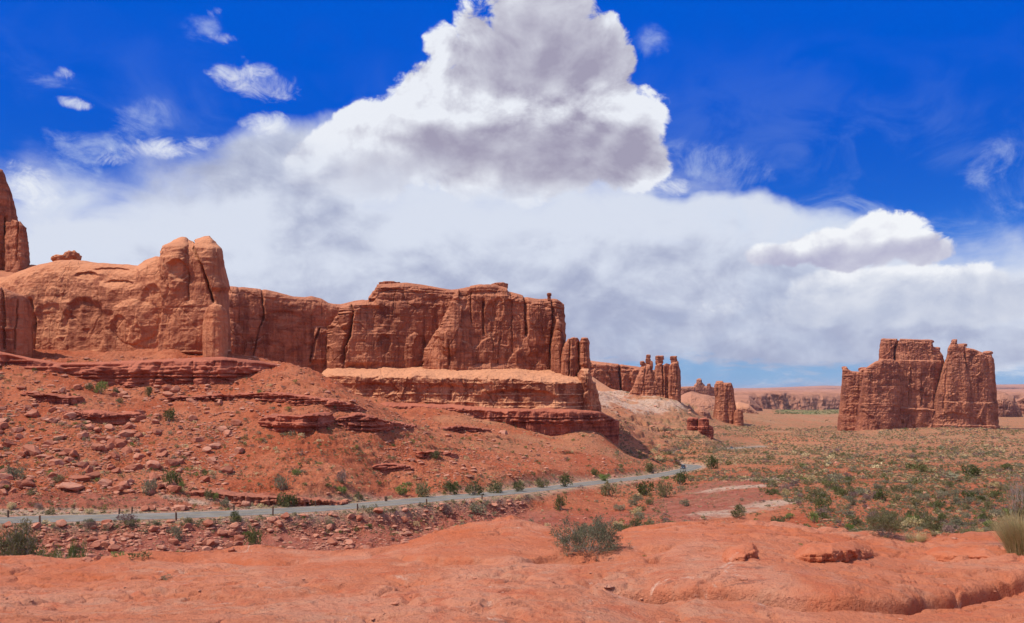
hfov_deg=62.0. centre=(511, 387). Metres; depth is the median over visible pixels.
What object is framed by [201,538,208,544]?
boulder
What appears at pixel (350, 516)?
boulder
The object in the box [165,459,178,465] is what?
boulder
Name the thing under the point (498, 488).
desert shrub
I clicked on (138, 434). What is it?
boulder
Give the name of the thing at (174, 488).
boulder
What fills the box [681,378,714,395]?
rock pinnacle
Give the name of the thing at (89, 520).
desert shrub
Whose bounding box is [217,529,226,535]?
boulder
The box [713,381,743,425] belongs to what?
rock pillar
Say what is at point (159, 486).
boulder
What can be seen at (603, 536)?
desert bush
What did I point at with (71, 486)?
boulder
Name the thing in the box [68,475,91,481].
boulder
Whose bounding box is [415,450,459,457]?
rock outcrop
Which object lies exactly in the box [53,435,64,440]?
boulder
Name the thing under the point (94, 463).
boulder
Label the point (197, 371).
layered ledge
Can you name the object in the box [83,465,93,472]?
boulder
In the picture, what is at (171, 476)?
desert shrub
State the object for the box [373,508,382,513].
boulder
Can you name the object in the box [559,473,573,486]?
desert shrub
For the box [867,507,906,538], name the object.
desert bush
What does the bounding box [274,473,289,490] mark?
desert shrub
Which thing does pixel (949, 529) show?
desert shrub
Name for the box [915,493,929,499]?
desert shrub
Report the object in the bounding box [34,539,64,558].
greasewood bush
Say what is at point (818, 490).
desert shrub
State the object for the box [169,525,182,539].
desert shrub
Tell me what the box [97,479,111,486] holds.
boulder
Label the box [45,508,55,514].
desert shrub
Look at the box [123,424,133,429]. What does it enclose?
boulder
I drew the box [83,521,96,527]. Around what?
desert shrub
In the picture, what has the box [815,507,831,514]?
desert shrub
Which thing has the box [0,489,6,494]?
boulder
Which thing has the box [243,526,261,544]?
desert shrub
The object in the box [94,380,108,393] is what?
desert shrub
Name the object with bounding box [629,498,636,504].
desert shrub
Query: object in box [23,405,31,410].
boulder
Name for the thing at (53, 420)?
boulder
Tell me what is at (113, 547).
boulder
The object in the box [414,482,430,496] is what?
desert shrub
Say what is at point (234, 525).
boulder
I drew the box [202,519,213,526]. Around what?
boulder
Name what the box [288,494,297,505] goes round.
desert shrub
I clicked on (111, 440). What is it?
boulder
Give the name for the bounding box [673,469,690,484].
desert shrub
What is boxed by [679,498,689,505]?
desert shrub
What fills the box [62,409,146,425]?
rock outcrop
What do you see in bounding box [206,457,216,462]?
boulder
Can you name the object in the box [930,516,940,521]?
desert shrub
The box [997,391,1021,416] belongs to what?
mesa
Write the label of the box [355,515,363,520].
boulder
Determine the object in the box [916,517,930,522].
desert shrub
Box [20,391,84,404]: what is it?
rock outcrop
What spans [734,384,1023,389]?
plateau
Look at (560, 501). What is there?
desert shrub
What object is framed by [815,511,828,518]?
desert shrub
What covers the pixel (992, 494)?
desert shrub
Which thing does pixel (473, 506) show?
desert shrub
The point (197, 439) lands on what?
boulder
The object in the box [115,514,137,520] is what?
desert shrub
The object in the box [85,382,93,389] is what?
desert shrub
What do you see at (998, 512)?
desert shrub
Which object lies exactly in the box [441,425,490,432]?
rock outcrop
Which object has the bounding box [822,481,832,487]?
desert shrub
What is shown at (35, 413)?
boulder
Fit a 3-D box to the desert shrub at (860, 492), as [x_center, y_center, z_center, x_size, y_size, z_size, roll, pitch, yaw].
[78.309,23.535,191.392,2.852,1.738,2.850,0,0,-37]
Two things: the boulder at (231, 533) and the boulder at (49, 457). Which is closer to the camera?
the boulder at (231, 533)
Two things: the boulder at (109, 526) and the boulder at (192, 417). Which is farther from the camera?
the boulder at (192, 417)
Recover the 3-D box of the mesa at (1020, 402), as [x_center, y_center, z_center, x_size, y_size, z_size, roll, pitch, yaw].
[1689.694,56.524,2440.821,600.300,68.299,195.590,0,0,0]
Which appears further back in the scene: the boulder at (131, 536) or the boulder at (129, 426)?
the boulder at (129, 426)
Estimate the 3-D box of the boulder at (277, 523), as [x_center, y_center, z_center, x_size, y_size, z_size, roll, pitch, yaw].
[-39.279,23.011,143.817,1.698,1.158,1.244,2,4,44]
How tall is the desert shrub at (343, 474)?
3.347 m
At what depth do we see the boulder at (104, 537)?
126.92 m
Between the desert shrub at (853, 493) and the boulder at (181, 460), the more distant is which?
the desert shrub at (853, 493)
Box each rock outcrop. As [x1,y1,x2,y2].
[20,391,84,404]
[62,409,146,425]
[163,393,236,401]
[188,487,348,506]
[233,392,365,410]
[258,412,335,433]
[335,412,419,432]
[371,463,413,472]
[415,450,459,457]
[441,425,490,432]
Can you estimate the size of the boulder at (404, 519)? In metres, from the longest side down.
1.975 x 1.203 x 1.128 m
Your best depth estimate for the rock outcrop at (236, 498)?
158.06 m
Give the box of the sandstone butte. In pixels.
[837,338,999,430]
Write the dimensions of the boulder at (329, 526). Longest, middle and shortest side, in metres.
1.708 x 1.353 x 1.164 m
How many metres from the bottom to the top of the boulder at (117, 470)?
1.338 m
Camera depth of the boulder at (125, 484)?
155.06 m
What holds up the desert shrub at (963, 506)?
on the ground
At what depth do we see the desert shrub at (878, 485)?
204.28 m
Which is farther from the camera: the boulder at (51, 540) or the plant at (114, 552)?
the boulder at (51, 540)
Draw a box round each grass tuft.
[900,529,929,541]
[981,509,1023,555]
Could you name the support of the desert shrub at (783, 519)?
on the ground
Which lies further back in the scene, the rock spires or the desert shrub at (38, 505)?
the rock spires
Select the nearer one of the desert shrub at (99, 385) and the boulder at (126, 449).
the boulder at (126, 449)
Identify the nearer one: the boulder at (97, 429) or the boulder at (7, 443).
the boulder at (7, 443)
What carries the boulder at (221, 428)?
on the ground
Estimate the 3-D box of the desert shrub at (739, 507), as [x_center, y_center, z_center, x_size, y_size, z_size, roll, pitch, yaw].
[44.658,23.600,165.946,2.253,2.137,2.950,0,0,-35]
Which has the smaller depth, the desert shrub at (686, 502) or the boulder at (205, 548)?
the boulder at (205, 548)
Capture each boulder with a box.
[0,422,8,428]
[0,473,13,479]
[0,480,9,484]
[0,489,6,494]
[2,440,16,447]
[2,521,11,527]
[9,487,16,492]
[10,427,23,432]
[14,433,22,439]
[15,481,24,488]
[16,386,25,389]
[18,451,25,456]
[21,480,34,486]
[22,444,40,455]
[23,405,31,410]
[23,409,39,417]
[31,522,41,527]
[43,440,53,444]
[44,418,57,422]
[44,455,53,459]
[47,459,64,466]
[48,407,55,412]
[48,472,57,477]
[49,538,61,542]
[50,541,57,547]
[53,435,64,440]
[55,519,66,526]
[58,387,65,392]
[58,482,84,490]
[59,451,67,456]
[63,412,76,418]
[63,457,73,463]
[64,448,73,453]
[67,536,78,540]
[67,542,79,548]
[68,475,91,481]
[69,450,77,457]
[73,384,81,389]
[76,461,87,466]
[77,432,88,438]
[81,557,91,561]
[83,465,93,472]
[84,423,94,429]
[85,471,100,478]
[86,536,98,541]
[86,553,96,557]
[88,461,97,466]
[90,444,99,449]
[90,541,99,547]
[93,427,100,431]
[96,437,105,442]
[96,444,104,450]
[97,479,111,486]
[98,535,108,540]
[100,541,109,547]
[101,519,111,523]
[101,523,113,529]
[104,424,113,430]
[105,443,114,450]
[106,465,114,469]
[107,437,116,443]
[107,544,120,551]
[108,392,117,396]
[108,485,123,492]
[110,452,120,458]
[111,467,120,472]
[114,438,127,443]
[115,442,126,447]
[117,429,134,437]
[118,481,130,488]
[121,447,131,452]
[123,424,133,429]
[123,533,134,539]
[124,464,137,470]
[133,432,142,437]
[133,453,144,459]
[134,464,144,469]
[135,415,146,421]
[141,505,148,511]
[144,490,155,495]
[145,460,160,469]
[148,472,159,479]
[148,525,159,531]
[152,428,160,434]
[155,448,166,453]
[155,483,164,489]
[156,450,167,456]
[156,545,166,549]
[162,384,172,390]
[162,391,172,396]
[162,481,176,487]
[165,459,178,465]
[168,485,181,491]
[168,539,178,544]
[169,385,179,391]
[175,505,185,510]
[176,458,185,463]
[178,544,190,549]
[183,523,191,528]
[186,398,196,401]
[188,415,196,420]
[191,437,204,442]
[200,476,209,481]
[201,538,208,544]
[201,546,210,550]
[202,446,211,452]
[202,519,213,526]
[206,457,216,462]
[206,539,214,545]
[207,443,220,448]
[217,426,227,431]
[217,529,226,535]
[219,466,232,473]
[223,429,231,436]
[225,543,232,547]
[226,531,235,536]
[230,420,241,425]
[230,522,238,528]
[234,447,244,453]
[234,535,244,540]
[241,501,250,506]
[266,516,276,522]
[274,520,282,526]
[280,512,288,518]
[326,524,332,529]
[327,538,337,545]
[345,540,354,545]
[346,513,354,518]
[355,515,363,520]
[359,545,369,548]
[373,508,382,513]
[401,516,408,522]
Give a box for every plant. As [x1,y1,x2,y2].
[111,551,126,556]
[127,551,151,558]
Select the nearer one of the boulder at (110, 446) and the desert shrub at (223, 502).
the desert shrub at (223, 502)
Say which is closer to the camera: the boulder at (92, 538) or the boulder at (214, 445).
the boulder at (92, 538)
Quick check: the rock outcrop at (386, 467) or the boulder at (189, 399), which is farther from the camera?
the boulder at (189, 399)
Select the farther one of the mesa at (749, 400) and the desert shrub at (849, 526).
the mesa at (749, 400)
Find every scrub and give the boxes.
[1,359,1023,549]
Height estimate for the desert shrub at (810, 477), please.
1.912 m
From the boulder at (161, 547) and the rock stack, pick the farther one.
the rock stack
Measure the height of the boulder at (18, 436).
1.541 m
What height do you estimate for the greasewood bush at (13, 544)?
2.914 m
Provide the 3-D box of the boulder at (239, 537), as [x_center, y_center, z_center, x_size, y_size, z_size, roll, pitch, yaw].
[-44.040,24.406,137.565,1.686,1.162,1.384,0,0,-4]
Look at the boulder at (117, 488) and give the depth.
151.39 m
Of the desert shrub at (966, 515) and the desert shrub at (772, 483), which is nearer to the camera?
the desert shrub at (966, 515)
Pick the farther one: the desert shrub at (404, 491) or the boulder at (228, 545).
the desert shrub at (404, 491)
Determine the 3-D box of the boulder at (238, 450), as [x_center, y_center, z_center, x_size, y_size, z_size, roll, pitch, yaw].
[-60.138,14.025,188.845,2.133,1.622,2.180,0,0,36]
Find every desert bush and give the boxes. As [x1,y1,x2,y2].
[549,512,631,559]
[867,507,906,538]
[1001,468,1023,524]
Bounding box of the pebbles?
[2,534,996,622]
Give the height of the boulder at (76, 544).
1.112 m
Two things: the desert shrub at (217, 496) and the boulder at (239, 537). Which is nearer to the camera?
the boulder at (239, 537)
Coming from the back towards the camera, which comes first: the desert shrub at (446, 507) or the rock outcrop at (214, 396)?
the rock outcrop at (214, 396)
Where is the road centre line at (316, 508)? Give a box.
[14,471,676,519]
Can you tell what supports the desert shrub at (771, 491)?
on the ground
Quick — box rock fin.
[0,236,231,356]
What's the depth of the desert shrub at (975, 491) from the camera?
189.31 m
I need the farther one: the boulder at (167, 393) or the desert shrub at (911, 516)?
the boulder at (167, 393)
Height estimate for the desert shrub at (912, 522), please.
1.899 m
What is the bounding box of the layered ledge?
[0,351,276,387]
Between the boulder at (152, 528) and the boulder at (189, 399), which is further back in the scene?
the boulder at (189, 399)
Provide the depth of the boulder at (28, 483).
150.30 m
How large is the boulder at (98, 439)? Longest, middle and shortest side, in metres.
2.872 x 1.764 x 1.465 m
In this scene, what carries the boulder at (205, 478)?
on the ground
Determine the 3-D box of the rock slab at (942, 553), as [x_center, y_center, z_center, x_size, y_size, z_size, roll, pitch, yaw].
[8.337,3.134,15.768,1.255,0.427,1.800,0,0,-35]
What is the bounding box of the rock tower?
[0,169,35,276]
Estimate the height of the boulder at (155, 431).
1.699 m
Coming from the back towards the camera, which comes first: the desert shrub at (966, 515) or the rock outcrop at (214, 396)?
the rock outcrop at (214, 396)
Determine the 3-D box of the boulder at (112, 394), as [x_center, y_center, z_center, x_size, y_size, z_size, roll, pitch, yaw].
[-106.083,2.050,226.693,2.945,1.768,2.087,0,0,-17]
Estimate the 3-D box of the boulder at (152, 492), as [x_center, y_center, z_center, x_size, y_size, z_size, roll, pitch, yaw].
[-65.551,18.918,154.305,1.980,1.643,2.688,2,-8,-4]
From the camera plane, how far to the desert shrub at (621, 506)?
197.46 m
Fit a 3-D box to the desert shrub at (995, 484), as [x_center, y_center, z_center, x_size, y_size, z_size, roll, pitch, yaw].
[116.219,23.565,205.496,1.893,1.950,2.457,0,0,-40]
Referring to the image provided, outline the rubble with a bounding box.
[0,352,1022,557]
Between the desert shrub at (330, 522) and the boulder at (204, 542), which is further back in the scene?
the desert shrub at (330, 522)
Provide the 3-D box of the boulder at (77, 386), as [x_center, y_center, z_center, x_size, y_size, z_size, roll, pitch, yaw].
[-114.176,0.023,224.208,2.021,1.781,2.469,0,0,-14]
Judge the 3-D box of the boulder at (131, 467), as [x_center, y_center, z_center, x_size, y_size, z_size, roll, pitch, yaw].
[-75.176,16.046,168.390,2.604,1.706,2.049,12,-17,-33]
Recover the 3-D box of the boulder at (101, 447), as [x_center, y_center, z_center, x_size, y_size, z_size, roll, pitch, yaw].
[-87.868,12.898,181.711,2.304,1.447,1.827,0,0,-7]
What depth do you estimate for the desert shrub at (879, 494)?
180.68 m
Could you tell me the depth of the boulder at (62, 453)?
175.64 m
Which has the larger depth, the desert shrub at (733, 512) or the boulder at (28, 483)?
the desert shrub at (733, 512)
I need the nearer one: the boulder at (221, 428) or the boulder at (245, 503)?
the boulder at (245, 503)
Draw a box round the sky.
[0,0,1023,387]
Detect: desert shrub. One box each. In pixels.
[4,466,24,479]
[7,502,16,509]
[26,488,36,495]
[33,502,43,508]
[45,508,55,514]
[51,474,64,481]
[83,508,93,513]
[83,518,93,523]
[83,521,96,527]
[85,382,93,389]
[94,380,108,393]
[103,522,112,530]
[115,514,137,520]
[141,478,157,495]
[144,385,152,395]
[161,469,182,485]
[163,406,177,421]
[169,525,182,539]
[183,517,192,522]
[204,488,213,499]
[212,493,218,499]
[219,496,229,506]
[230,510,240,517]
[233,515,241,521]
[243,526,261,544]
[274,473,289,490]
[276,491,290,506]
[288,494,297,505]
[292,469,300,474]
[325,520,334,523]
[335,486,346,493]
[336,469,347,483]
[354,492,363,498]
[395,482,410,494]
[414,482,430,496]
[429,449,441,458]
[438,503,452,513]
[442,480,458,494]
[464,481,484,494]
[469,502,486,515]
[486,480,502,492]
[512,480,524,491]
[535,478,548,487]
[554,494,567,509]
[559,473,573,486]
[590,469,600,475]
[598,473,610,480]
[601,480,616,495]
[613,504,624,509]
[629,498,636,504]
[630,507,642,513]
[630,518,641,525]
[632,493,642,500]
[634,512,644,519]
[635,480,653,494]
[641,460,660,472]
[655,480,672,497]
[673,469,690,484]
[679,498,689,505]
[705,454,718,468]
[731,508,744,516]
[733,503,745,512]
[763,488,777,494]
[766,480,777,486]
[770,515,786,521]
[779,483,792,490]
[781,488,789,495]
[785,513,794,518]
[789,480,799,485]
[807,475,816,479]
[808,489,817,496]
[808,511,818,522]
[812,487,822,494]
[812,495,831,508]
[815,492,828,497]
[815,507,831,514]
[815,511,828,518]
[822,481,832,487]
[835,473,843,479]
[836,488,847,496]
[842,508,855,515]
[845,524,855,528]
[846,487,854,492]
[846,491,857,496]
[846,495,856,504]
[847,515,864,525]
[854,489,866,494]
[861,493,872,499]
[867,511,881,519]
[873,483,883,488]
[873,488,887,500]
[889,494,901,499]
[890,484,906,491]
[901,510,912,515]
[901,513,918,521]
[904,516,925,526]
[909,498,920,505]
[912,506,931,519]
[915,464,928,471]
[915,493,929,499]
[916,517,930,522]
[918,523,929,528]
[927,500,941,506]
[927,521,944,529]
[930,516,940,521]
[934,490,944,498]
[937,513,948,521]
[942,524,959,532]
[944,481,953,487]
[949,494,963,503]
[949,517,961,524]
[950,490,959,496]
[960,490,978,498]
[960,503,970,508]
[961,465,980,475]
[962,512,970,517]
[964,495,975,503]
[971,488,982,494]
[979,501,992,509]
[979,513,992,519]
[987,490,998,498]
[988,482,999,487]
[988,508,1006,516]
[998,484,1009,490]
[1001,464,1012,468]
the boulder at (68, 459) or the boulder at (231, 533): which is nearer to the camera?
the boulder at (231, 533)
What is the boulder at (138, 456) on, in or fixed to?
on the ground
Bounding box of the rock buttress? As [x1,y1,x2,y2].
[0,287,32,357]
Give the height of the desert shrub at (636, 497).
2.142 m
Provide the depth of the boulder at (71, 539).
126.67 m
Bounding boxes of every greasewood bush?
[0,516,43,555]
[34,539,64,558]
[63,538,87,558]
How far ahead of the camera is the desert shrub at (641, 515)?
172.03 m
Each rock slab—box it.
[722,543,758,562]
[793,540,875,562]
[923,546,997,561]
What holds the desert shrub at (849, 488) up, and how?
on the ground
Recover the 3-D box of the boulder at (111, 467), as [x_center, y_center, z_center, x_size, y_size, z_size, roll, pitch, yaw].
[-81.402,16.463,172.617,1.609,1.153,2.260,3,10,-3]
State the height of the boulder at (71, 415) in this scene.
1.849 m
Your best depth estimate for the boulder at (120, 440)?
187.09 m
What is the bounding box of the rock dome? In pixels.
[695,407,711,418]
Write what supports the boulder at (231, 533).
on the ground
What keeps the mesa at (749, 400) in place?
on the ground
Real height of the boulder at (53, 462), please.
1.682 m
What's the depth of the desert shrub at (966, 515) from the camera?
143.88 m
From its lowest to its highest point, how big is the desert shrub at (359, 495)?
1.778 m
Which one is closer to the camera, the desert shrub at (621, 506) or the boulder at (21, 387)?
the desert shrub at (621, 506)
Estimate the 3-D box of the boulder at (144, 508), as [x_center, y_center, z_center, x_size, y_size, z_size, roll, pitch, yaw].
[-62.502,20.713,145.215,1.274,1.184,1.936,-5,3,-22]
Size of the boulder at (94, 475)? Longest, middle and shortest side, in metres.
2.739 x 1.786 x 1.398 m
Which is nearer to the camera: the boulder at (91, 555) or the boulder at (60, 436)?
the boulder at (91, 555)
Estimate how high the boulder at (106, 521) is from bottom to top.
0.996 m
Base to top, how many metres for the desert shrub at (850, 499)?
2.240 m
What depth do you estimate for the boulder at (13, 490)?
147.10 m
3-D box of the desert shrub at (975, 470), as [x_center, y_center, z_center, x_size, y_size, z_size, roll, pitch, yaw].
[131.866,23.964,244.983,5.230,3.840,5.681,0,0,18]
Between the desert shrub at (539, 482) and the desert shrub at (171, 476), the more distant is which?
the desert shrub at (539, 482)
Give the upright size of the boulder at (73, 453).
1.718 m
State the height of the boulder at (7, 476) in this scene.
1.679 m
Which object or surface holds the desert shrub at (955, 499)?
on the ground
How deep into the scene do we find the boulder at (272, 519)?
143.84 m
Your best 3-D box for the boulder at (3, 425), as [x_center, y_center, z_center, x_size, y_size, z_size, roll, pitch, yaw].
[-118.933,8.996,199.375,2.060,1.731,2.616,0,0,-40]
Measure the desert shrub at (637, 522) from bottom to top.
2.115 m
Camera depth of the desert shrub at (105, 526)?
129.99 m
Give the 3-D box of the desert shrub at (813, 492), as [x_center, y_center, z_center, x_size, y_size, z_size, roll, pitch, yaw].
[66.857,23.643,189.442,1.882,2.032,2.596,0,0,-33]
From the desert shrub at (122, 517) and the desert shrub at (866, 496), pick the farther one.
the desert shrub at (866, 496)
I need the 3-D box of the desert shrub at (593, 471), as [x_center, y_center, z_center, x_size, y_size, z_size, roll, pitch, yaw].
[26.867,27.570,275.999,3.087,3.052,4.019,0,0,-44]
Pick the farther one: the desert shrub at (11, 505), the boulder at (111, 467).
the boulder at (111, 467)
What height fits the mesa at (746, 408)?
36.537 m
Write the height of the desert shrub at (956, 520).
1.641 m
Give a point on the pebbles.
(605, 586)
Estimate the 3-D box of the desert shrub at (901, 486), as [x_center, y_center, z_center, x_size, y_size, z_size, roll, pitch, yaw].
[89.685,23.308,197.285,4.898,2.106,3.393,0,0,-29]
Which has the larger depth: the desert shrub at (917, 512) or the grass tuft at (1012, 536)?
the desert shrub at (917, 512)
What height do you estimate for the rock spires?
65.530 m
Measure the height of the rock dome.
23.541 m
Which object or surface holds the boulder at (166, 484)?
on the ground
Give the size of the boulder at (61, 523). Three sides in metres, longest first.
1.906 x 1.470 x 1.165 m
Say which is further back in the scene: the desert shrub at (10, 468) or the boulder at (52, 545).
the desert shrub at (10, 468)
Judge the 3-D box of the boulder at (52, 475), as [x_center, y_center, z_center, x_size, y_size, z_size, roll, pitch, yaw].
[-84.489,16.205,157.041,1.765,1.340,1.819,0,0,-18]
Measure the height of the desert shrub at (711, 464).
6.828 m
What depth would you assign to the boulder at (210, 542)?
130.37 m
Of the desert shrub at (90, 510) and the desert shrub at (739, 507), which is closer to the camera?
the desert shrub at (90, 510)
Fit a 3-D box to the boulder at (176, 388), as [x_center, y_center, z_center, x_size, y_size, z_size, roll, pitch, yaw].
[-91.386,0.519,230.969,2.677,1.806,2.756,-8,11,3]
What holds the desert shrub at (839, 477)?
on the ground
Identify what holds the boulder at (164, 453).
on the ground
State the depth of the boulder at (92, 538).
123.58 m
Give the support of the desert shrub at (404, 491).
on the ground
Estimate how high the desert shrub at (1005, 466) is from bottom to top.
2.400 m
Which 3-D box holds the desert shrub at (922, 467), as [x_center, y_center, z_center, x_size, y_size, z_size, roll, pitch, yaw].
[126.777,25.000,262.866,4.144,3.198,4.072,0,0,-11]
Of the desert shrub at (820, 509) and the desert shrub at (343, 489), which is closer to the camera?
the desert shrub at (820, 509)
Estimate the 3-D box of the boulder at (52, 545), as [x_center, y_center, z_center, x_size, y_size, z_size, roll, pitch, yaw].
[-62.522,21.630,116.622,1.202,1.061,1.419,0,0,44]
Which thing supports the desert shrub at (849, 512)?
on the ground
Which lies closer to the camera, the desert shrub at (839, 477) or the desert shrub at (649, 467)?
the desert shrub at (839, 477)
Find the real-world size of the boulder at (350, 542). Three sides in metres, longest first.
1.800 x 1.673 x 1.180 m
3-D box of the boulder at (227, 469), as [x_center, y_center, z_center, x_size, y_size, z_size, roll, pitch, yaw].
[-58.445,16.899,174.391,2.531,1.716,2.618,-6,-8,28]
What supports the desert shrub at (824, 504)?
on the ground
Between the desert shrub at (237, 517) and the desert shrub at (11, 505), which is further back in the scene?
the desert shrub at (237, 517)
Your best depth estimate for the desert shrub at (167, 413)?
210.07 m
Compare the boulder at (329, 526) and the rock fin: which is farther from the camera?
the rock fin
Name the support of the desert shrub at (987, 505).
on the ground
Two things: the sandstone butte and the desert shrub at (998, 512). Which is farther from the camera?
the sandstone butte
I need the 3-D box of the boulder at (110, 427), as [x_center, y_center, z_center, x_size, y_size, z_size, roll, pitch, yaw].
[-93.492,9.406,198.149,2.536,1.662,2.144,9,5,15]
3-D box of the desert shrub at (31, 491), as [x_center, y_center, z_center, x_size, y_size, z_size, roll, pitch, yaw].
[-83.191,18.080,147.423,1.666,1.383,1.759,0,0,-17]
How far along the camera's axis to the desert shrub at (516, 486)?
205.47 m
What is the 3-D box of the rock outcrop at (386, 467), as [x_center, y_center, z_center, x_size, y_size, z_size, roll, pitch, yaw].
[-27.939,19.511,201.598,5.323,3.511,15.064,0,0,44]
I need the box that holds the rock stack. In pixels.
[687,417,713,438]
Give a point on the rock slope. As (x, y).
(692, 398)
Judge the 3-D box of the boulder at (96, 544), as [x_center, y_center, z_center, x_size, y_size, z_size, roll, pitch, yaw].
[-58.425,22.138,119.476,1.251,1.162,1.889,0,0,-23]
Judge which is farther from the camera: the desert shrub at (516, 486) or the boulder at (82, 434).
the desert shrub at (516, 486)
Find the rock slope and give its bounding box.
[681,391,714,410]
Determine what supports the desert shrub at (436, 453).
on the ground
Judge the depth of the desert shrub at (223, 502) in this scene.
152.62 m
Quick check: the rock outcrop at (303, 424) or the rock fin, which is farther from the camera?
the rock fin
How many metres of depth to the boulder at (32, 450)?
177.03 m
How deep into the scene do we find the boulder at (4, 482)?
148.24 m
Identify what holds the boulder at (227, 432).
on the ground
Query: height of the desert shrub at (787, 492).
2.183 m
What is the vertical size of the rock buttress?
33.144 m
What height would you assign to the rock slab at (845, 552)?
0.768 m
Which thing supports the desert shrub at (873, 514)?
on the ground
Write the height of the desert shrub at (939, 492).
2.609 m
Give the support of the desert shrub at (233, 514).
on the ground
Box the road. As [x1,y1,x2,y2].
[0,446,765,522]
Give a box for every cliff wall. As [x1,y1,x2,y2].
[229,286,361,372]
[590,360,654,393]
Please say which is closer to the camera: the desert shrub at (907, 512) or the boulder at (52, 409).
the desert shrub at (907, 512)
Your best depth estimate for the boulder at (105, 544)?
120.91 m
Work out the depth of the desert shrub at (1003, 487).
197.03 m
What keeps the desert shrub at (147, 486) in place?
on the ground
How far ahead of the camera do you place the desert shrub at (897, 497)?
181.86 m
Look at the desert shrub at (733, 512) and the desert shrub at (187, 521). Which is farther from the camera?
the desert shrub at (733, 512)
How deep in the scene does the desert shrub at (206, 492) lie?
154.00 m
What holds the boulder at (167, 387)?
on the ground
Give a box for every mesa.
[322,281,618,444]
[734,390,1023,409]
[734,395,762,410]
[735,402,758,413]
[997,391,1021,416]
[1016,397,1023,413]
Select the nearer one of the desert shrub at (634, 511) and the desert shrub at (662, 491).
the desert shrub at (634, 511)
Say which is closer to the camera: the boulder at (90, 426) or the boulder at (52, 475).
the boulder at (52, 475)
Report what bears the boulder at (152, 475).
on the ground
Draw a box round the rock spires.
[629,354,680,402]
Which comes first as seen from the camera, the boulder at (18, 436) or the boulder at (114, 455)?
the boulder at (114, 455)
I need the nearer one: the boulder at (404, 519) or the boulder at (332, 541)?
the boulder at (332, 541)
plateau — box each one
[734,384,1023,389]
[734,389,1023,391]
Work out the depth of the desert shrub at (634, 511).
188.48 m
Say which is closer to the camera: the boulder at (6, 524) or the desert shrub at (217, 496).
the boulder at (6, 524)
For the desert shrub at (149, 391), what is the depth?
227.79 m
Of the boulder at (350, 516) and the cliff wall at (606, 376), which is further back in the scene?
the cliff wall at (606, 376)
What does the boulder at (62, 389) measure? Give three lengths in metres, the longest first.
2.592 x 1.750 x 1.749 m
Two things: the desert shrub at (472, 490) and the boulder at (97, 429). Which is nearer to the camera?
the desert shrub at (472, 490)
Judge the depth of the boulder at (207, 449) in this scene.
188.91 m
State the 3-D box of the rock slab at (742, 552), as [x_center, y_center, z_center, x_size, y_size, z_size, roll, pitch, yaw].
[3.612,2.666,13.587,0.637,0.383,1.904,0,0,20]
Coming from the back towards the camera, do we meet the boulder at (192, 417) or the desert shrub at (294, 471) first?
the boulder at (192, 417)
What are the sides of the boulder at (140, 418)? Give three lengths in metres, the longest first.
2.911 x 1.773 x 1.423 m
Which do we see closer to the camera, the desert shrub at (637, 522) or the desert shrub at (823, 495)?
the desert shrub at (637, 522)
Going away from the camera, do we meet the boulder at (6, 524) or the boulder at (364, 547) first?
the boulder at (6, 524)
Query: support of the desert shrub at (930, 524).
on the ground
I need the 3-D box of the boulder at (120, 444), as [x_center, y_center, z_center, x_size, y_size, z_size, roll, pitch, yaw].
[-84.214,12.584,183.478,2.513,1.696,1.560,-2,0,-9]
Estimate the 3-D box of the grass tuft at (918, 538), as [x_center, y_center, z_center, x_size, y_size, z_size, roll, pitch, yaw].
[8.574,3.150,18.068,0.580,0.269,0.634,0,0,38]
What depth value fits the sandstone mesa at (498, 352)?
398.92 m
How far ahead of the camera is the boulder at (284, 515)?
145.83 m
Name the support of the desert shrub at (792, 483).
on the ground
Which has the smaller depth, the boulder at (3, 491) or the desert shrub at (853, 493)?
the boulder at (3, 491)
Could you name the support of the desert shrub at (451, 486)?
on the ground
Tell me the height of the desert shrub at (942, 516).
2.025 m
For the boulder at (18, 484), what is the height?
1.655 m
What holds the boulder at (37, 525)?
on the ground
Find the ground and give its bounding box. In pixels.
[0,348,1023,622]
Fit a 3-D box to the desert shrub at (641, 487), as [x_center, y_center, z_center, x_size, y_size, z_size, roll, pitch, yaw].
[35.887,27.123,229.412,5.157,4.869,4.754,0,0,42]
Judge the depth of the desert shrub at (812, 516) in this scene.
144.52 m
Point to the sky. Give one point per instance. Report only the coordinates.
(748, 193)
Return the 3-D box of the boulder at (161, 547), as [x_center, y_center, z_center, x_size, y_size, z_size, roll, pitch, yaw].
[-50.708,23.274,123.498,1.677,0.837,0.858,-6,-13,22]

